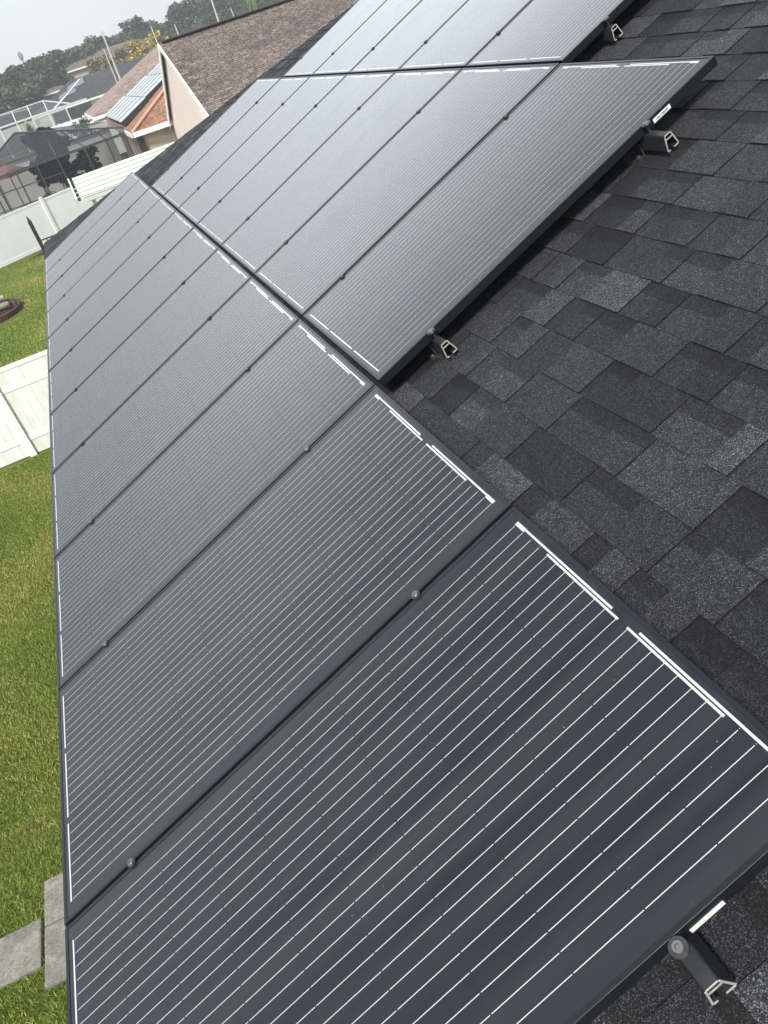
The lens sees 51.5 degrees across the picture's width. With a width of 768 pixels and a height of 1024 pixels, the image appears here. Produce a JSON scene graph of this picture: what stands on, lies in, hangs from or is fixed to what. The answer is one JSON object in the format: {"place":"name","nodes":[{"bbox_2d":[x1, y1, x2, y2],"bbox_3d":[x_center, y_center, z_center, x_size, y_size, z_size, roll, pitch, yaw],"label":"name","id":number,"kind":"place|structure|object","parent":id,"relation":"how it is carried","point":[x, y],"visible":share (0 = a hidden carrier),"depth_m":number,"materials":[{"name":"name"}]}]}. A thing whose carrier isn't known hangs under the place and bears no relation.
{"place":"outdoors","nodes":[
{"label":"outdoors","id":0,"kind":"place"},
{"bbox_2d":[17,51,23,62],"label":"water tower","id":1,"kind":"structure","parent":0,"point":[20,56],"depth_m":243.05,"materials":[{"name":"grey metal"}]},
{"bbox_2d":[0,255,46,367],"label":"grass","id":2,"kind":"structure","parent":0,"point":[23,283],"depth_m":23.48,"materials":[{"name":"green plant"}]},
{"bbox_2d":[22,120,35,131],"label":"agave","id":3,"kind":"object","parent":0,"point":[27,125],"visible":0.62,"depth_m":72.28,"materials":[{"name":"green plant"}]},
{"bbox_2d":[0,110,67,1023],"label":"ground","id":4,"kind":"structure","parent":0,"point":[20,313],"depth_m":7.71,"materials":[{"name":"green plant"}]},
{"bbox_2d":[0,298,22,322],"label":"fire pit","id":5,"kind":"object","parent":4,"relation":"on","point":[9,312],"visible":0.77,"depth_m":23.73,"materials":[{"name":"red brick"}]},
{"bbox_2d":[0,301,9,310],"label":"log","id":6,"kind":"object","parent":5,"relation":"on","point":[4,305],"visible":1,"depth_m":23.86,"materials":[{"name":"beige wood"}]},
{"bbox_2d":[8,300,16,305],"bbox_3d":[-11.241,-6.322,24.129,0.148,0.179,0.851,-35,36,-23],"label":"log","id":7,"kind":"object","parent":5,"relation":"on","point":[13,302],"visible":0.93,"depth_m":24.00,"materials":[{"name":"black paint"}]},
{"bbox_2d":[0,85,25,129],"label":"shade tree","id":8,"kind":"object","parent":4,"relation":"on","point":[10,97],"visible":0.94,"depth_m":92.69,"materials":[{"name":"green plant"}]},
{"bbox_2d":[0,73,32,122],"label":"shade tree","id":9,"kind":"object","parent":4,"relation":"on","point":[2,79],"visible":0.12,"depth_m":100.39,"materials":[{"name":"green plant"}]},
{"bbox_2d":[0,918,43,989],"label":"concrete slab","id":10,"kind":"structure","parent":4,"relation":"on","point":[21,951],"depth_m":5.91,"materials":[{"name":"grey concrete"}]},
{"bbox_2d":[0,67,47,121],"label":"shade tree","id":11,"kind":"object","parent":4,"relation":"on","point":[31,91],"visible":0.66,"depth_m":102.17,"materials":[{"name":"green plant"}]},
{"bbox_2d":[0,350,49,467],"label":"vinyl fence","id":12,"kind":"object","parent":4,"relation":"on","point":[24,415],"visible":0.28,"depth_m":13.64,"materials":[{"name":"white plastic"}]},
{"bbox_2d":[5,58,52,90],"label":"shade tree","id":13,"kind":"object","parent":4,"relation":"on","point":[20,67],"visible":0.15,"depth_m":109.18,"materials":[{"name":"green plant"}]},
{"bbox_2d":[27,252,43,259],"bbox_3d":[-13.016,-10.135,30.912,2.000,0.069,1.111,-25,33,-10],"label":"mulch patch","id":14,"kind":"object","parent":4,"relation":"on","point":[40,254],"visible":0.24,"depth_m":30.70,"materials":[{"name":"brown soil"}]},
{"bbox_2d":[26,216,53,252],"bbox_3d":[-11.219,-10.278,28.698,2.665,1.720,0.130,-25,33,-10],"label":"metal fence","id":15,"kind":"object","parent":4,"relation":"on","point":[34,231],"visible":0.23,"depth_m":28.37,"materials":[{"name":"black metal"}]},
{"bbox_2d":[0,98,86,147],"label":"white pool cage","id":16,"kind":"object","parent":4,"relation":"on","point":[5,134],"visible":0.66,"depth_m":86.37,"materials":[{"name":"grey metal"}]},
{"bbox_2d":[29,126,68,164],"bbox_3d":[-15.615,-16.759,38.621,2.635,3.741,2.784,13,44,39],"label":"potted pine","id":17,"kind":"object","parent":4,"relation":"on","point":[44,128],"visible":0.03,"depth_m":37.39,"materials":[{"name":"green plant"}]},
{"bbox_2d":[24,49,74,88],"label":"shade tree","id":18,"kind":"object","parent":4,"relation":"on","point":[51,70],"visible":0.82,"depth_m":108.18,"materials":[{"name":"green plant"}]},
{"bbox_2d":[44,872,63,926],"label":"concrete slab","id":19,"kind":"structure","parent":4,"relation":"on","point":[54,899],"depth_m":6.22,"materials":[{"name":"grey concrete"}]},
{"bbox_2d":[43,85,64,103],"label":"brown roofed house","id":20,"kind":"structure","parent":4,"relation":"on","point":[51,92],"depth_m":108.07,"materials":[{"name":"white paint"}]},
{"bbox_2d":[0,187,109,268],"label":"vinyl fence","id":21,"kind":"object","parent":4,"relation":"on","point":[51,215],"visible":0.23,"depth_m":31.34,"materials":[{"name":"white plastic"}]},
{"bbox_2d":[45,918,65,990],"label":"concrete slab","id":22,"kind":"structure","parent":4,"relation":"on","point":[55,962],"depth_m":5.82,"materials":[{"name":"grey concrete"}]},
{"bbox_2d":[0,121,134,216],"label":"pool cage","id":23,"kind":"object","parent":4,"relation":"on","point":[89,147],"visible":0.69,"depth_m":35.80,"materials":[{"name":"metal"}]},
{"bbox_2d":[51,115,93,127],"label":"vinyl fence","id":24,"kind":"object","parent":4,"relation":"on","point":[68,123],"visible":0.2,"depth_m":79.32,"materials":[{"name":"white plastic"}]},
{"bbox_2d":[62,42,96,67],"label":"shade tree","id":25,"kind":"object","parent":4,"relation":"on","point":[77,53],"visible":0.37,"depth_m":119.57,"materials":[{"name":"green plant"}]},
{"bbox_2d":[70,117,92,125],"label":"bush","id":26,"kind":"object","parent":4,"relation":"on","point":[83,121],"visible":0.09,"depth_m":67.63,"materials":[{"name":"green plant"}]},
{"bbox_2d":[33,55,145,126],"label":"dark roofed house","id":27,"kind":"structure","parent":4,"relation":"on","point":[95,87],"depth_m":96.84,"materials":[{"name":"stone"}]},
{"bbox_2d":[40,114,55,126],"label":"sliding door","id":28,"kind":"structure","parent":27,"relation":"in","point":[46,121],"depth_m":95.24,"materials":[{"name":"grey glass"}]},
{"bbox_2d":[58,87,75,100],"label":"roof solar bank","id":29,"kind":"structure","parent":27,"relation":"on","point":[73,90],"depth_m":97.16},
{"bbox_2d":[66,77,83,91],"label":"roof solar bank","id":30,"kind":"structure","parent":27,"relation":"on","point":[80,81],"depth_m":98.34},
{"bbox_2d":[80,34,110,50],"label":"shade tree","id":31,"kind":"object","parent":4,"relation":"on","point":[95,41],"visible":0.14,"depth_m":123.11,"materials":[{"name":"green plant"}]},
{"bbox_2d":[85,56,106,74],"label":"croton bush","id":32,"kind":"object","parent":4,"relation":"on","point":[93,64],"visible":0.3,"depth_m":102.42,"materials":[{"name":"green plant"}]},
{"bbox_2d":[66,39,149,79],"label":"two storey house","id":33,"kind":"structure","parent":4,"relation":"on","point":[78,69],"depth_m":118.99,"materials":[{"name":"white paint"}]},
{"bbox_2d":[101,53,118,67],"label":"croton bush","id":34,"kind":"object","parent":4,"relation":"on","point":[104,61],"visible":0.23,"depth_m":102.47,"materials":[{"name":"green plant"}]},
{"bbox_2d":[103,49,116,82],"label":"utility pole","id":35,"kind":"object","parent":4,"relation":"on","point":[110,66],"visible":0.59,"depth_m":85.59,"materials":[{"name":"beige wood"}]},
{"bbox_2d":[98,37,122,46],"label":"shade tree","id":36,"kind":"object","parent":4,"relation":"on","point":[113,41],"visible":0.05,"depth_m":124.88,"materials":[{"name":"green plant"}]},
{"bbox_2d":[101,31,120,79],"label":"utility pole","id":37,"kind":"object","parent":4,"relation":"on","point":[102,34],"visible":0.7,"depth_m":84.75,"materials":[{"name":"beige wood"}]},
{"bbox_2d":[67,142,173,203],"bbox_3d":[-7.631,-10.481,26.456,4.690,2.538,1.954,-25,33,-10],"label":"patio cover","id":38,"kind":"object","parent":4,"relation":"on","point":[101,181],"visible":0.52,"depth_m":25.75,"materials":[{"name":"white metal"}]},
{"bbox_2d":[109,30,135,44],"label":"shade tree","id":39,"kind":"object","parent":4,"relation":"on","point":[122,35],"visible":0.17,"depth_m":124.18,"materials":[{"name":"green plant"}]},
{"bbox_2d":[114,48,134,63],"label":"croton bush","id":40,"kind":"object","parent":4,"relation":"on","point":[120,54],"visible":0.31,"depth_m":102.91,"materials":[{"name":"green plant"}]},
{"bbox_2d":[124,39,148,60],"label":"croton bush","id":41,"kind":"object","parent":4,"relation":"on","point":[137,48],"visible":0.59,"depth_m":103.18,"materials":[{"name":"yellow plant"}]},
{"bbox_2d":[117,15,160,39],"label":"shade tree","id":42,"kind":"object","parent":4,"relation":"on","point":[135,24],"visible":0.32,"depth_m":123.79,"materials":[{"name":"green plant"}]},
{"bbox_2d":[105,85,176,155],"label":"tiled wing","id":43,"kind":"structure","parent":4,"relation":"on","point":[146,128],"depth_m":34.26,"materials":[{"name":"orange tile"}]},
{"bbox_2d":[104,96,148,125],"bbox_3d":[-13.386,-20.736,41.041,1.582,0.246,11.330,-44,34,3],"label":"solar heater","id":44,"kind":"object","parent":43,"relation":"on","point":[124,110],"visible":0.98,"depth_m":38.66,"materials":[{"name":"black paint"}]},
{"bbox_2d":[126,74,162,100],"bbox_3d":[-12.153,-21.736,40.772,1.552,0.246,9.980,-44,34,3],"label":"solar heater","id":45,"kind":"object","parent":43,"relation":"on","point":[147,87],"visible":0.8,"depth_m":39.24,"materials":[{"name":"black paint"}]},
{"bbox_2d":[147,63,160,75],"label":"solar heater","id":46,"kind":"object","parent":43,"relation":"on","point":[156,70],"visible":0.26,"depth_m":42.34,"materials":[{"name":"black paint"}]},
{"bbox_2d":[144,29,167,54],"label":"croton bush","id":47,"kind":"object","parent":4,"relation":"on","point":[150,40],"visible":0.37,"depth_m":103.21,"materials":[{"name":"yellow plant"}]},
{"bbox_2d":[159,21,178,37],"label":"shade tree","id":48,"kind":"object","parent":4,"relation":"on","point":[164,26],"visible":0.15,"depth_m":126.28,"materials":[{"name":"green plant"}]},
{"bbox_2d":[162,0,202,38],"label":"shade tree","id":49,"kind":"object","parent":4,"relation":"on","point":[182,14],"visible":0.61,"depth_m":125.16,"materials":[{"name":"green plant"}]},
{"bbox_2d":[192,0,235,28],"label":"shade tree","id":50,"kind":"object","parent":4,"relation":"on","point":[208,18],"visible":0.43,"depth_m":124.80,"materials":[{"name":"green plant"}]},
{"bbox_2d":[211,0,218,21],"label":"utility pole","id":51,"kind":"object","parent":4,"relation":"on","point":[215,11],"visible":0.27,"depth_m":86.33,"materials":[{"name":"beige wood"}]},
{"bbox_2d":[204,0,243,20],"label":"shade tree","id":52,"kind":"object","parent":4,"relation":"on","point":[228,12],"visible":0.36,"depth_m":125.80,"materials":[{"name":"green plant"}]},
{"bbox_2d":[220,0,271,13],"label":"shade tree","id":53,"kind":"object","parent":4,"relation":"on","point":[239,8],"visible":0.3,"depth_m":126.29,"materials":[{"name":"green plant"}]},
{"bbox_2d":[241,0,270,12],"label":"palm tree","id":54,"kind":"object","parent":4,"relation":"on","point":[249,3],"visible":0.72,"depth_m":85.47,"materials":[{"name":"green plant"}]},
{"bbox_2d":[157,0,357,139],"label":"gabled house","id":55,"kind":"structure","parent":4,"relation":"on","point":[207,70],"depth_m":27.18,"materials":[{"name":"brown"}]},
{"bbox_2d":[44,0,767,1023],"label":"house","id":56,"kind":"structure","parent":4,"relation":"on","point":[590,394],"depth_m":2.29,"materials":[{"name":"grey"}]},
{"bbox_2d":[57,245,135,867],"bbox_3d":[-2.288,-1.026,5.944,0.078,0.126,11.292,-44,34,3],"label":"mounting rail","id":57,"kind":"object","parent":56,"relation":"attached to","point":[131,862],"visible":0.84,"depth_m":2.96,"materials":[{"name":"silver metal"}]},
{"bbox_2d":[44,172,139,273],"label":"solar module","id":58,"kind":"object","parent":57,"relation":"attached to","point":[92,219],"visible":0.79,"depth_m":10.08,"materials":[{"name":"black glass"}]},
{"bbox_2d":[45,179,149,291],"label":"solar module","id":59,"kind":"object","parent":57,"relation":"attached to","point":[130,197],"visible":0.77,"depth_m":9.22,"materials":[{"name":"black glass"}]},
{"bbox_2d":[46,188,161,312],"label":"solar module","id":60,"kind":"object","parent":57,"relation":"attached to","point":[103,244],"visible":0.77,"depth_m":8.38,"materials":[{"name":"black glass"}]},
{"bbox_2d":[46,198,175,338],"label":"solar module","id":61,"kind":"object","parent":57,"relation":"attached to","point":[109,263],"visible":0.81,"depth_m":7.54,"materials":[{"name":"black glass"}]},
{"bbox_2d":[47,210,194,371],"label":"solar module","id":62,"kind":"object","parent":57,"relation":"attached to","point":[171,232],"visible":0.77,"depth_m":6.69,"materials":[{"name":"black glass"}]},
{"bbox_2d":[48,227,218,414],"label":"solar module","id":63,"kind":"object","parent":57,"relation":"attached to","point":[126,316],"visible":0.76,"depth_m":5.85,"materials":[{"name":"black glass"}]},
{"bbox_2d":[49,248,251,473],"bbox_3d":[-1.528,-1.002,5.056,1.647,0.036,1.008,-44,34,3],"label":"solar module","id":64,"kind":"object","parent":57,"relation":"attached to","point":[141,354],"visible":0.8,"depth_m":5.00,"materials":[{"name":"black glass"}]},
{"bbox_2d":[51,277,299,557],"bbox_3d":[-1.164,-0.555,4.214,1.647,0.036,1.008,-44,34,3],"label":"solar module","id":65,"kind":"object","parent":57,"relation":"attached to","point":[200,371],"visible":0.81,"depth_m":4.14,"materials":[{"name":"black glass"}]},
{"bbox_2d":[54,319,374,689],"bbox_3d":[-0.800,-0.110,3.372,1.647,0.036,1.008,-44,34,3],"label":"solar module","id":66,"kind":"object","parent":57,"relation":"attached to","point":[231,454],"visible":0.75,"depth_m":3.28,"materials":[{"name":"black glass"}]},
{"bbox_2d":[57,385,512,925],"bbox_3d":[-0.436,0.336,2.530,1.647,0.036,1.008,-44,34,3],"label":"solar module","id":67,"kind":"object","parent":57,"relation":"attached to","point":[266,614],"visible":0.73,"depth_m":2.41,"materials":[{"name":"black glass"}]},
{"bbox_2d":[65,506,767,1023],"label":"solar module","id":68,"kind":"object","parent":57,"relation":"attached to","point":[511,766],"visible":1,"depth_m":1.63,"materials":[{"name":"black glass"}]},
{"bbox_2d":[166,168,456,359],"bbox_3d":[-1.078,-2.167,5.843,0.078,0.126,7.244,-44,34,3],"label":"mounting rail","id":69,"kind":"object","parent":56,"relation":"attached to","point":[438,343],"visible":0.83,"depth_m":2.89,"materials":[{"name":"silver metal"}]},
{"bbox_2d":[152,78,280,195],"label":"solar module","id":70,"kind":"object","parent":69,"relation":"attached to","point":[218,129],"visible":0.77,"depth_m":8.29,"materials":[{"name":"black glass"}]},
{"bbox_2d":[163,76,309,209],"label":"solar module","id":71,"kind":"object","parent":69,"relation":"attached to","point":[228,144],"visible":0.78,"depth_m":7.45,"materials":[{"name":"black glass"}]},
{"bbox_2d":[178,74,346,224],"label":"solar module","id":72,"kind":"object","parent":69,"relation":"attached to","point":[259,144],"visible":0.75,"depth_m":6.61,"materials":[{"name":"black glass"}]},
{"bbox_2d":[196,72,394,248],"bbox_3d":[-0.689,-2.596,5.811,1.647,0.036,1.008,-44,34,3],"label":"solar module","id":73,"kind":"object","parent":69,"relation":"attached to","point":[288,155],"visible":0.77,"depth_m":5.76,"materials":[{"name":"black glass"}]},
{"bbox_2d":[221,68,461,274],"bbox_3d":[-0.325,-2.151,4.968,1.647,0.036,1.008,-44,34,3],"label":"solar module","id":74,"kind":"object","parent":69,"relation":"attached to","point":[336,161],"visible":0.78,"depth_m":4.91,"materials":[{"name":"black glass"}]},
{"bbox_2d":[254,63,558,316],"bbox_3d":[0.039,-1.705,4.126,1.647,0.036,1.008,-44,34,3],"label":"solar module","id":75,"kind":"object","parent":69,"relation":"attached to","point":[422,153],"visible":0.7,"depth_m":4.05,"materials":[{"name":"black glass"}]},
{"bbox_2d":[303,56,717,385],"bbox_3d":[0.405,-1.257,3.284,1.647,0.036,1.010,-44,34,3],"label":"solar module","id":76,"kind":"object","parent":69,"relation":"attached to","point":[549,150],"visible":1,"depth_m":3.16,"materials":[{"name":"black glass"}]},
{"bbox_2d":[113,189,736,1005],"bbox_3d":[-1.526,-1.742,5.878,0.078,0.126,11.318,-44,34,3],"label":"mounting rail","id":77,"kind":"object","parent":56,"relation":"attached to","point":[701,963],"visible":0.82,"depth_m":1.23,"materials":[{"name":"black metal"}]},
{"bbox_2d":[234,100,678,159],"bbox_3d":[-0.315,-2.881,5.775,0.078,0.126,7.276,-44,34,3],"label":"mounting rail","id":78,"kind":"object","parent":56,"relation":"attached to","point":[654,140],"visible":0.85,"depth_m":2.83,"materials":[{"name":"silver metal"}]},
{"bbox_2d":[300,16,622,57],"bbox_3d":[0.122,-3.321,5.767,0.078,0.126,5.176,-44,34,3],"label":"mounting rail","id":79,"kind":"object","parent":56,"relation":"attached to","point":[609,32],"visible":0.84,"depth_m":3.67,"materials":[{"name":"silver metal"}]},
{"bbox_2d":[283,0,385,77],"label":"solar module","id":80,"kind":"object","parent":79,"relation":"attached to","point":[338,34],"visible":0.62,"depth_m":7.40,"materials":[{"name":"black glass"}]},
{"bbox_2d":[312,0,420,75],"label":"solar module","id":81,"kind":"object","parent":79,"relation":"attached to","point":[374,29],"visible":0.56,"depth_m":6.56,"materials":[{"name":"black glass"}]},
{"bbox_2d":[349,0,466,73],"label":"solar module","id":82,"kind":"object","parent":79,"relation":"attached to","point":[398,46],"visible":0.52,"depth_m":5.72,"materials":[{"name":"black glass"}]},
{"bbox_2d":[398,0,531,70],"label":"solar module","id":83,"kind":"object","parent":79,"relation":"attached to","point":[463,35],"visible":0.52,"depth_m":4.87,"materials":[{"name":"black glass"}]},
{"bbox_2d":[466,0,633,67],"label":"solar module","id":84,"kind":"object","parent":79,"relation":"attached to","point":[547,31],"visible":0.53,"depth_m":3.99,"materials":[{"name":"black glass"}]},
{"bbox_2d":[0,0,195,73],"label":"sky","id":85,"kind":"structure","parent":0,"point":[31,28],"materials":[{"name":"white"}]},
{"bbox_2d":[84,46,159,121],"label":"hip roofed house","id":86,"kind":"structure","parent":0,"point":[108,100],"depth_m":57.31,"materials":[{"name":"brown tile"}]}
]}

